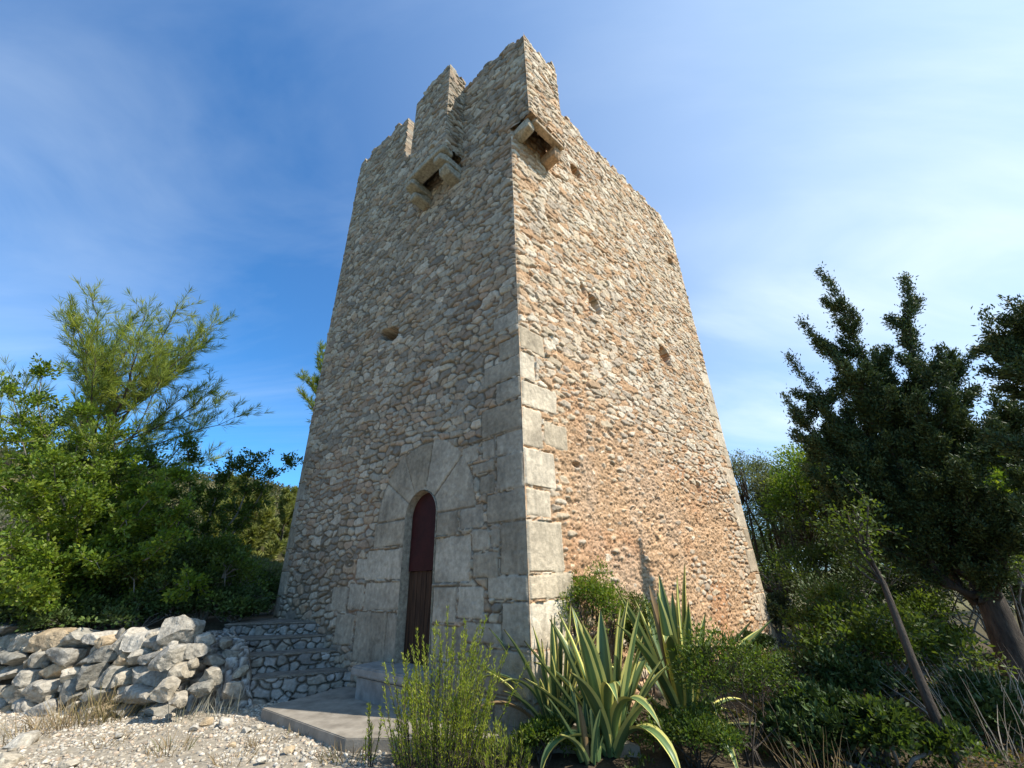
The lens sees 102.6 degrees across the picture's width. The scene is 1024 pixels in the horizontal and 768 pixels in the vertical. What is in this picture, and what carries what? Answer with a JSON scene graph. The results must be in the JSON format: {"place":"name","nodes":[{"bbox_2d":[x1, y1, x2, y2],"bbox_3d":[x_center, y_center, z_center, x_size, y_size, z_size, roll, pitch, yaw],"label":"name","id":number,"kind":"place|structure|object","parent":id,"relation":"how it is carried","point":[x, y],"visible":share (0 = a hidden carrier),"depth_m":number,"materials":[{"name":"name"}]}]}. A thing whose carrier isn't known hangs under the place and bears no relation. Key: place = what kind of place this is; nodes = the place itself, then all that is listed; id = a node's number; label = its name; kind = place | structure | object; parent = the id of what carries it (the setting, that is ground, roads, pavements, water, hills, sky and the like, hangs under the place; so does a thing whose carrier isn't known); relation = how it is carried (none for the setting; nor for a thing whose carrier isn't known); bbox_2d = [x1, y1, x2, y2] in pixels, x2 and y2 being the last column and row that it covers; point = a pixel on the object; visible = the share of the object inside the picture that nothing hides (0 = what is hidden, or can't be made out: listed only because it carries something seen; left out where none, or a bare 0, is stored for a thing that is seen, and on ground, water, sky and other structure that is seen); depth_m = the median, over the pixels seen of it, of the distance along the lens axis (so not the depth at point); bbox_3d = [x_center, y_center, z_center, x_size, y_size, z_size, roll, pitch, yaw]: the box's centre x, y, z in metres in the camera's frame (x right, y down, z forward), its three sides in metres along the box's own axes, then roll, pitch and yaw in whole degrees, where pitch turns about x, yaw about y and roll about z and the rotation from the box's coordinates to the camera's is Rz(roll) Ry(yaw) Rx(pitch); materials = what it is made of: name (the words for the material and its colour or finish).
{"place":"outdoors","nodes":[
{"label":"outdoors","id":0,"kind":"place"},
{"bbox_2d":[169,690,187,708],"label":"loose rock","id":1,"kind":"object","parent":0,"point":[179,699],"visible":0.99,"depth_m":5.58,"materials":[{"name":"stone"}]},
{"bbox_2d":[150,675,180,702],"bbox_3d":[-4.782,4.244,5.711,0.272,0.278,0.307,-2,-25,0],"label":"loose rock","id":2,"kind":"object","parent":1,"relation":"on","point":[164,689],"visible":1,"depth_m":5.60,"materials":[{"name":"stone"}]},
{"bbox_2d":[187,680,213,697],"bbox_3d":[-4.488,4.397,5.911,0.311,0.202,0.302,9,-27,-21],"label":"loose rock","id":3,"kind":"object","parent":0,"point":[202,688],"visible":0.98,"depth_m":5.83,"materials":[{"name":"stone"}]},
{"bbox_2d":[198,665,222,685],"bbox_3d":[-4.494,4.376,6.138,0.325,0.251,0.348,15,-30,-31],"label":"loose rock","id":4,"kind":"object","parent":3,"relation":"on","point":[214,673],"visible":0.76,"depth_m":6.04,"materials":[{"name":"stone"}]},
{"bbox_2d":[260,686,640,757],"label":"patio","id":5,"kind":"structure","parent":0,"point":[340,714],"depth_m":5.00,"materials":[{"name":"concrete"}]},
{"bbox_2d":[351,661,440,713],"bbox_3d":[-1.567,4.281,5.846,1.530,0.420,0.760,-21,-32,35],"label":"doorstep","id":6,"kind":"object","parent":5,"relation":"on","point":[370,683],"visible":0.52,"depth_m":5.68,"materials":[{"name":"stone"}]},
{"bbox_2d":[0,463,1023,767],"bbox_3d":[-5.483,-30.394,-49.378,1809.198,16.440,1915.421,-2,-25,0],"label":"ground","id":7,"kind":"structure","parent":0,"point":[660,757],"depth_m":4.50,"materials":[{"name":"gravel"}]},
{"bbox_2d":[0,752,23,767],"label":"path stone","id":8,"kind":"object","parent":7,"relation":"on","point":[8,759],"visible":0.94,"depth_m":4.30,"materials":[{"name":"stone"}]},
{"bbox_2d":[2,730,40,748],"bbox_3d":[-5.826,4.244,4.855,0.254,0.168,0.310,11,-28,-24],"label":"path stone","id":9,"kind":"object","parent":7,"relation":"on","point":[29,738],"visible":0.81,"depth_m":4.83,"materials":[{"name":"stone"}]},
{"bbox_2d":[0,486,70,558],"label":"shrub","id":10,"kind":"object","parent":7,"relation":"on","point":[3,524],"visible":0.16,"depth_m":17.98,"materials":[{"name":"green plant"}]},
{"bbox_2d":[0,705,83,745],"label":"dry grass","id":11,"kind":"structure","parent":7,"relation":"on","point":[24,729],"depth_m":5.32,"materials":[{"name":"plant"}]},
{"bbox_2d":[0,546,98,615],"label":"bush","id":12,"kind":"object","parent":7,"relation":"on","point":[71,585],"visible":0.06,"depth_m":7.94,"materials":[{"name":"green plant"}]},
{"bbox_2d":[0,593,117,630],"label":"shrub","id":13,"kind":"object","parent":7,"relation":"on","point":[3,611],"visible":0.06,"depth_m":7.31,"materials":[{"name":"green plant"}]},
{"bbox_2d":[57,759,80,767],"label":"path stone","id":14,"kind":"object","parent":7,"relation":"on","point":[69,763],"visible":0.99,"depth_m":4.17,"materials":[{"name":"stone"}]},
{"bbox_2d":[15,684,148,732],"bbox_3d":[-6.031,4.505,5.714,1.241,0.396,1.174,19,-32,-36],"label":"dry grass","id":15,"kind":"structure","parent":7,"relation":"on","point":[62,718],"depth_m":5.51,"materials":[{"name":"plant"}]},
{"bbox_2d":[13,589,150,633],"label":"shrub","id":16,"kind":"object","parent":7,"relation":"on","point":[66,613],"visible":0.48,"depth_m":7.33,"materials":[{"name":"green plant"}]},
{"bbox_2d":[0,619,193,718],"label":"dry stone wall","id":17,"kind":"structure","parent":7,"relation":"on","point":[37,668],"depth_m":6.38,"materials":[{"name":"stone"}]},
{"bbox_2d":[156,615,205,645],"bbox_3d":[-5.329,3.978,6.624,0.588,0.453,0.403,12,-29,-27],"label":"boulder","id":18,"kind":"object","parent":17,"relation":"on","point":[181,629],"visible":0.93,"depth_m":6.53,"materials":[{"name":"stone"}]},
{"bbox_2d":[48,533,151,626],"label":"bush","id":19,"kind":"object","parent":7,"relation":"on","point":[84,541],"visible":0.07,"depth_m":8.33,"materials":[{"name":"green plant"}]},
{"bbox_2d":[0,352,213,629],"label":"carob bush","id":20,"kind":"object","parent":7,"relation":"on","point":[88,506],"visible":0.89,"depth_m":8.13,"materials":[{"name":"green plant"}]},
{"bbox_2d":[84,727,137,749],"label":"dry grass","id":21,"kind":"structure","parent":7,"relation":"on","point":[109,738],"depth_m":4.86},
{"bbox_2d":[74,674,157,725],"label":"dry grass","id":22,"kind":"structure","parent":7,"relation":"on","point":[103,712],"depth_m":5.72,"materials":[{"name":"plant"}]},
{"bbox_2d":[0,273,272,517],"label":"pine tree","id":23,"kind":"object","parent":7,"relation":"on","point":[108,383],"visible":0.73,"depth_m":12.03,"materials":[{"name":"green plant"}]},
{"bbox_2d":[77,588,200,629],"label":"shrub","id":24,"kind":"object","parent":7,"relation":"on","point":[154,605],"visible":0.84,"depth_m":7.75,"materials":[{"name":"green plant"}]},
{"bbox_2d":[0,445,292,565],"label":"hillside scrub","id":25,"kind":"object","parent":7,"relation":"on","point":[276,491],"visible":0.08,"depth_m":40.35,"materials":[{"name":"green plant"}]},
{"bbox_2d":[85,546,225,625],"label":"bush","id":26,"kind":"object","parent":7,"relation":"on","point":[169,565],"visible":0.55,"depth_m":8.22,"materials":[{"name":"green plant"}]},
{"bbox_2d":[142,726,202,758],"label":"dry grass","id":27,"kind":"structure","parent":7,"relation":"on","point":[161,748],"depth_m":4.53,"materials":[{"name":"plant"}]},
{"bbox_2d":[46,399,303,614],"bbox_3d":[-8.801,3.228,10.322,3.232,4.865,5.290,-17,-29,29],"label":"carob bush","id":28,"kind":"object","parent":7,"relation":"on","point":[213,494],"visible":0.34,"depth_m":11.12,"materials":[{"name":"green plant"}]},
{"bbox_2d":[157,583,221,618],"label":"shrub","id":29,"kind":"object","parent":7,"relation":"on","point":[210,586],"visible":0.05,"depth_m":10.25,"materials":[{"name":"green plant"}]},
{"bbox_2d":[164,686,215,722],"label":"dry grass","id":30,"kind":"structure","parent":7,"relation":"on","point":[196,709],"depth_m":5.68,"materials":[{"name":"plant"}]},
{"bbox_2d":[137,630,253,714],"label":"rubble bank","id":31,"kind":"structure","parent":7,"relation":"on","point":[229,666],"depth_m":6.41,"materials":[{"name":"stone"}]},
{"bbox_2d":[167,660,195,678],"bbox_3d":[-4.887,4.247,6.081,0.310,0.244,0.409,10,-28,-23],"label":"loose rock","id":32,"kind":"object","parent":31,"relation":"on","point":[181,670],"visible":0.66,"depth_m":5.99,"materials":[{"name":"stone"}]},
{"bbox_2d":[148,643,186,671],"bbox_3d":[-5.125,4.079,6.144,0.401,0.341,0.437,-2,-25,0],"label":"loose rock","id":33,"kind":"object","parent":32,"relation":"on","point":[168,657],"visible":0.95,"depth_m":6.01,"materials":[{"name":"stone"}]},
{"bbox_2d":[186,657,198,668],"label":"loose rock","id":34,"kind":"object","parent":32,"relation":"on","point":[193,663],"visible":0.95,"depth_m":6.13,"materials":[{"name":"stone"}]},
{"bbox_2d":[183,643,211,659],"bbox_3d":[-4.905,4.152,6.359,0.396,0.252,0.413,-2,-25,0],"label":"loose rock","id":35,"kind":"object","parent":32,"relation":"on","point":[195,650],"visible":0.77,"depth_m":6.27,"materials":[{"name":"stone"}]},
{"bbox_2d":[194,631,216,645],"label":"loose rock","id":36,"kind":"object","parent":35,"relation":"on","point":[208,638],"visible":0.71,"depth_m":6.52,"materials":[{"name":"stone"}]},
{"bbox_2d":[202,653,225,665],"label":"loose rock","id":37,"kind":"object","parent":31,"relation":"on","point":[213,659],"visible":0.98,"depth_m":6.36,"materials":[{"name":"stone"}]},
{"bbox_2d":[222,650,238,658],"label":"loose rock","id":38,"kind":"object","parent":31,"relation":"on","point":[229,653],"visible":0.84,"depth_m":6.62,"materials":[{"name":"stone"}]},
{"bbox_2d":[217,637,232,649],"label":"loose rock","id":39,"kind":"object","parent":38,"relation":"on","point":[224,643],"visible":1,"depth_m":6.67,"materials":[{"name":"stone"}]},
{"bbox_2d":[232,664,248,678],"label":"loose rock","id":40,"kind":"object","parent":31,"relation":"on","point":[243,670],"visible":1,"depth_m":6.34,"materials":[{"name":"stone"}]},
{"bbox_2d":[0,701,394,767],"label":"gravel","id":41,"kind":"structure","parent":7,"relation":"on","point":[77,743],"depth_m":4.74,"materials":[{"name":"gravel"}]},
{"bbox_2d":[218,717,232,727],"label":"path stone","id":42,"kind":"object","parent":41,"relation":"on","point":[225,721],"visible":0.98,"depth_m":5.31,"materials":[{"name":"stone"}]},
{"bbox_2d":[199,717,213,725],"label":"path stone","id":43,"kind":"object","parent":7,"relation":"on","point":[206,721],"visible":0.94,"depth_m":5.37,"materials":[{"name":"stone"}]},
{"bbox_2d":[165,530,272,620],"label":"bush","id":44,"kind":"object","parent":7,"relation":"on","point":[233,560],"visible":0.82,"depth_m":8.99,"materials":[{"name":"green plant"}]},
{"bbox_2d":[193,471,252,537],"bbox_3d":[-15.517,7.380,22.099,4.195,5.575,2.770,-6,-26,10],"label":"pine tree","id":45,"kind":"object","parent":7,"relation":"on","point":[203,517],"visible":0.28,"depth_m":21.89,"materials":[{"name":"green plant"}]},
{"bbox_2d":[206,687,246,716],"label":"dry grass","id":46,"kind":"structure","parent":7,"relation":"on","point":[214,712],"depth_m":5.75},
{"bbox_2d":[185,583,278,629],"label":"shrub","id":47,"kind":"object","parent":7,"relation":"on","point":[242,601],"visible":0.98,"depth_m":8.39,"materials":[{"name":"green plant"}]},
{"bbox_2d":[221,681,243,698],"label":"loose rock","id":48,"kind":"object","parent":7,"relation":"on","point":[234,687],"visible":0.98,"depth_m":5.98,"materials":[{"name":"stone"}]},
{"bbox_2d":[207,740,260,767],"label":"dry grass","id":49,"kind":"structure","parent":7,"relation":"on","point":[213,761],"depth_m":4.29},
{"bbox_2d":[206,554,282,582],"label":"shrub","id":50,"kind":"object","parent":7,"relation":"on","point":[263,558],"visible":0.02,"depth_m":14.26,"materials":[{"name":"green plant"}]},
{"bbox_2d":[215,488,287,560],"bbox_3d":[-11.643,7.120,18.724,2.964,4.797,2.606,-2,-25,0],"label":"pine tree","id":51,"kind":"object","parent":7,"relation":"on","point":[257,533],"visible":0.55,"depth_m":18.60,"materials":[{"name":"green plant"}]},
{"bbox_2d":[222,569,280,610],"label":"bush","id":52,"kind":"object","parent":7,"relation":"on","point":[274,586],"visible":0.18,"depth_m":10.16,"materials":[{"name":"green plant"}]},
{"bbox_2d":[245,730,278,749],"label":"dry grass","id":53,"kind":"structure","parent":7,"relation":"on","point":[254,744],"depth_m":4.65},
{"bbox_2d":[251,559,282,606],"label":"shrub","id":54,"kind":"object","parent":7,"relation":"on","point":[276,569],"visible":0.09,"depth_m":13.47,"materials":[{"name":"green plant"}]},
{"bbox_2d":[251,485,297,562],"bbox_3d":[-14.174,8.827,25.152,2.831,5.321,3.456,-22,-32,37],"label":"pine tree","id":55,"kind":"object","parent":7,"relation":"on","point":[286,501],"visible":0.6,"depth_m":25.36,"materials":[{"name":"green plant"}]},
{"bbox_2d":[223,618,350,704],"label":"stone steps","id":56,"kind":"structure","parent":7,"relation":"on","point":[291,659],"depth_m":6.95,"materials":[{"name":"stone"}]},
{"bbox_2d":[294,341,326,422],"bbox_3d":[-7.085,2.572,15.634,2.828,10.654,2.960,-2,-25,0],"label":"pine tree","id":57,"kind":"object","parent":7,"relation":"on","point":[313,384],"visible":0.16,"depth_m":16.25,"materials":[{"name":"green plant"}]},
{"bbox_2d":[312,732,374,766],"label":"dry grass","id":58,"kind":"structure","parent":7,"relation":"on","point":[333,754],"depth_m":4.18,"materials":[{"name":"plant"}]},
{"bbox_2d":[363,703,383,767],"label":"rosemary shrub","id":59,"kind":"object","parent":7,"relation":"on","point":[369,745],"visible":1,"depth_m":4.08,"materials":[{"name":"green plant"}]},
{"bbox_2d":[378,605,530,767],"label":"rosemary shrub","id":60,"kind":"object","parent":7,"relation":"on","point":[461,742],"visible":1,"depth_m":3.95,"materials":[{"name":"green plant"}]},
{"bbox_2d":[473,719,532,767],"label":"rosemary shrub","id":61,"kind":"object","parent":7,"relation":"on","point":[517,758],"visible":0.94,"depth_m":3.83,"materials":[{"name":"green plant"}]},
{"bbox_2d":[487,709,541,763],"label":"dry grass","id":62,"kind":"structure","parent":7,"relation":"on","point":[509,752],"depth_m":4.14,"materials":[{"name":"plant"}]},
{"bbox_2d":[273,34,777,727],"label":"stone tower","id":63,"kind":"structure","parent":7,"relation":"on","point":[515,420],"depth_m":8.26,"materials":[{"name":"stone"}]},
{"bbox_2d":[403,493,435,665],"bbox_3d":[-1.401,3.010,6.571,0.800,2.489,0.070,-21,-32,35],"label":"door","id":64,"kind":"structure","parent":63,"relation":"in","point":[418,613],"depth_m":6.56,"materials":[{"name":"red wood"}]},
{"bbox_2d":[509,711,578,766],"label":"green bush","id":65,"kind":"object","parent":7,"relation":"on","point":[541,728],"visible":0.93,"depth_m":3.97,"materials":[{"name":"green plant"}]},
{"bbox_2d":[469,603,642,734],"bbox_3d":[0.375,3.330,4.809,1.887,1.322,1.577,-2,-25,0],"label":"agave","id":66,"kind":"object","parent":7,"relation":"on","point":[549,685],"visible":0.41,"depth_m":4.59,"materials":[{"name":"green plant"}]},
{"bbox_2d":[542,680,618,765],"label":"agave","id":67,"kind":"object","parent":7,"relation":"on","point":[587,751],"visible":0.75,"depth_m":3.94,"materials":[{"name":"green plant"}]},
{"bbox_2d":[555,556,632,670],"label":"green bush","id":68,"kind":"object","parent":7,"relation":"on","point":[597,593],"visible":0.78,"depth_m":5.42,"materials":[{"name":"green plant"}]},
{"bbox_2d":[523,597,679,767],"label":"agave","id":69,"kind":"object","parent":7,"relation":"on","point":[601,684],"visible":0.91,"depth_m":4.12,"materials":[{"name":"green plant"}]},
{"bbox_2d":[614,590,658,710],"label":"green bush","id":70,"kind":"object","parent":7,"relation":"on","point":[635,609],"visible":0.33,"depth_m":5.53,"materials":[{"name":"green plant"}]},
{"bbox_2d":[612,563,773,767],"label":"agave","id":71,"kind":"object","parent":7,"relation":"on","point":[667,619],"visible":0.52,"depth_m":4.86,"materials":[{"name":"green plant"}]},
{"bbox_2d":[634,696,751,767],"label":"green bush","id":72,"kind":"object","parent":7,"relation":"on","point":[698,725],"visible":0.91,"depth_m":3.77,"materials":[{"name":"green plant"}]},
{"bbox_2d":[664,616,808,767],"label":"green bush","id":73,"kind":"object","parent":7,"relation":"on","point":[714,669],"visible":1,"depth_m":4.12,"materials":[{"name":"green plant"}]},
{"bbox_2d":[741,628,779,656],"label":"shrub","id":74,"kind":"object","parent":7,"relation":"on","point":[761,638],"visible":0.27,"depth_m":8.30,"materials":[{"name":"green plant"}]},
{"bbox_2d":[753,540,776,593],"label":"shrub","id":75,"kind":"object","parent":7,"relation":"on","point":[762,560],"visible":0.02,"depth_m":15.84,"materials":[{"name":"green plant"}]},
{"bbox_2d":[728,448,835,627],"bbox_3d":[8.573,4.989,13.953,4.750,5.893,3.647,-20,-31,33],"label":"olive tree","id":76,"kind":"object","parent":7,"relation":"on","point":[744,476],"visible":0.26,"depth_m":13.86,"materials":[{"name":"green plant"}]},
{"bbox_2d":[765,586,801,645],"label":"shrub","id":77,"kind":"object","parent":7,"relation":"on","point":[778,598],"visible":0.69,"depth_m":9.96,"materials":[{"name":"green plant"}]},
{"bbox_2d":[748,524,824,604],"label":"shrub","id":78,"kind":"object","parent":7,"relation":"on","point":[769,545],"visible":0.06,"depth_m":19.98,"materials":[{"name":"green plant"}]},
{"bbox_2d":[744,464,853,584],"bbox_3d":[11.421,5.519,15.352,4.776,6.014,4.830,-2,-25,0],"label":"olive tree","id":79,"kind":"object","parent":7,"relation":"on","point":[755,511],"visible":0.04,"depth_m":15.91,"materials":[{"name":"green plant"}]},
{"bbox_2d":[748,493,856,616],"bbox_3d":[7.803,5.247,10.842,3.825,4.494,1.994,-19,-30,32],"label":"bowed tree","id":80,"kind":"object","parent":7,"relation":"on","point":[768,588],"visible":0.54,"depth_m":11.29,"materials":[{"name":"green plant"}]},
{"bbox_2d":[757,712,868,767],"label":"dry grass","id":81,"kind":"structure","parent":7,"relation":"on","point":[802,762],"depth_m":3.72,"materials":[{"name":"plant"}]},
{"bbox_2d":[612,643,1023,767],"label":"ground cover","id":82,"kind":"object","parent":7,"relation":"on","point":[893,764],"visible":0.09,"depth_m":3.86,"materials":[{"name":"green plant"}]},
{"bbox_2d":[753,441,882,608],"bbox_3d":[9.669,4.144,11.997,4.291,5.758,5.104,13,-29,-28],"label":"carob tree","id":83,"kind":"object","parent":7,"relation":"on","point":[786,484],"visible":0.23,"depth_m":12.43,"materials":[{"name":"green plant"}]},
{"bbox_2d":[756,538,881,642],"bbox_3d":[7.888,5.191,10.316,3.689,2.530,1.808,6,-27,-16],"label":"shrub","id":84,"kind":"object","parent":7,"relation":"on","point":[804,566],"visible":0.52,"depth_m":10.51,"materials":[{"name":"green plant"}]},
{"bbox_2d":[753,510,885,606],"bbox_3d":[14.991,7.135,17.559,9.505,4.709,6.767,-2,-25,0],"label":"shrub","id":85,"kind":"object","parent":7,"relation":"on","point":[798,548],"visible":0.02,"depth_m":17.43,"materials":[{"name":"green plant"}]},
{"bbox_2d":[732,637,928,703],"bbox_3d":[3.976,3.777,5.258,2.163,0.982,1.588,-2,-25,0],"label":"shrub","id":86,"kind":"object","parent":7,"relation":"on","point":[825,667],"visible":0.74,"depth_m":4.96,"materials":[{"name":"green plant"}]},
{"bbox_2d":[751,679,910,765],"bbox_3d":[3.104,3.397,4.080,1.327,0.728,1.006,-2,-25,0],"label":"shrub","id":87,"kind":"object","parent":7,"relation":"on","point":[787,718],"visible":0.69,"depth_m":3.93,"materials":[{"name":"green plant"}]},
{"bbox_2d":[785,543,940,670],"bbox_3d":[6.642,4.140,7.643,2.585,2.244,2.598,-12,-27,21],"label":"shrub","id":88,"kind":"object","parent":7,"relation":"on","point":[862,583],"visible":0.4,"depth_m":7.63,"materials":[{"name":"green plant"}]},
{"bbox_2d":[817,464,963,767],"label":"young carob","id":89,"kind":"object","parent":7,"relation":"on","point":[927,699],"visible":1,"depth_m":4.54,"materials":[{"name":"green plant"}]},
{"bbox_2d":[792,691,993,767],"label":"shrub","id":90,"kind":"object","parent":7,"relation":"on","point":[885,724],"visible":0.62,"depth_m":3.64,"materials":[{"name":"green plant"}]},
{"bbox_2d":[773,576,1019,701],"bbox_3d":[4.843,3.508,5.549,2.315,1.628,1.867,-2,-25,0],"label":"shrub","id":91,"kind":"object","parent":7,"relation":"on","point":[839,622],"visible":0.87,"depth_m":5.28,"materials":[{"name":"green plant"}]},
{"bbox_2d":[776,261,1023,684],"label":"cypress","id":92,"kind":"object","parent":7,"relation":"on","point":[922,469],"visible":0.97,"depth_m":6.29,"materials":[{"name":"green plant"}]},
{"bbox_2d":[806,483,1023,624],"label":"carob tree","id":93,"kind":"object","parent":7,"relation":"on","point":[827,524],"depth_m":9.98,"materials":[{"name":"green plant"}]},
{"bbox_2d":[865,588,981,677],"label":"shrub","id":94,"kind":"object","parent":7,"relation":"on","point":[916,601],"visible":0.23,"depth_m":6.90,"materials":[{"name":"green plant"}]},
{"bbox_2d":[848,555,1023,662],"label":"shrub","id":95,"kind":"object","parent":7,"relation":"on","point":[1007,597],"visible":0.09,"depth_m":7.85,"materials":[{"name":"green plant"}]},
{"bbox_2d":[870,454,1023,627],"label":"carob tree","id":96,"kind":"object","parent":7,"relation":"on","point":[998,477],"visible":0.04,"depth_m":8.27,"materials":[{"name":"green plant"}]},
{"bbox_2d":[874,655,1023,766],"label":"dry grass","id":97,"kind":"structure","parent":7,"relation":"on","point":[992,738],"depth_m":4.02,"materials":[{"name":"plant"}]},
{"bbox_2d":[876,551,1023,642],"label":"shrub","id":98,"kind":"object","parent":7,"relation":"on","point":[1018,571],"visible":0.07,"depth_m":7.33,"materials":[{"name":"green plant"}]},
{"bbox_2d":[896,559,1023,647],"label":"shrub","id":99,"kind":"object","parent":7,"relation":"on","point":[983,624],"visible":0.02,"depth_m":8.32,"materials":[{"name":"green plant"}]},
{"bbox_2d":[919,641,1023,699],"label":"dry grass","id":100,"kind":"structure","parent":7,"relation":"on","point":[983,662],"depth_m":4.92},
{"bbox_2d":[926,662,1023,743],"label":"shrub","id":101,"kind":"object","parent":7,"relation":"on","point":[995,697],"visible":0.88,"depth_m":4.22,"materials":[{"name":"green plant"}]},
{"bbox_2d":[962,293,1023,531],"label":"cypress","id":102,"kind":"object","parent":7,"relation":"on","point":[1005,349],"visible":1,"depth_m":5.34,"materials":[{"name":"green plant"}]},
{"bbox_2d":[0,0,1023,569],"label":"sky","id":103,"kind":"structure","parent":0,"point":[218,149],"materials":[{"name":"blue"}]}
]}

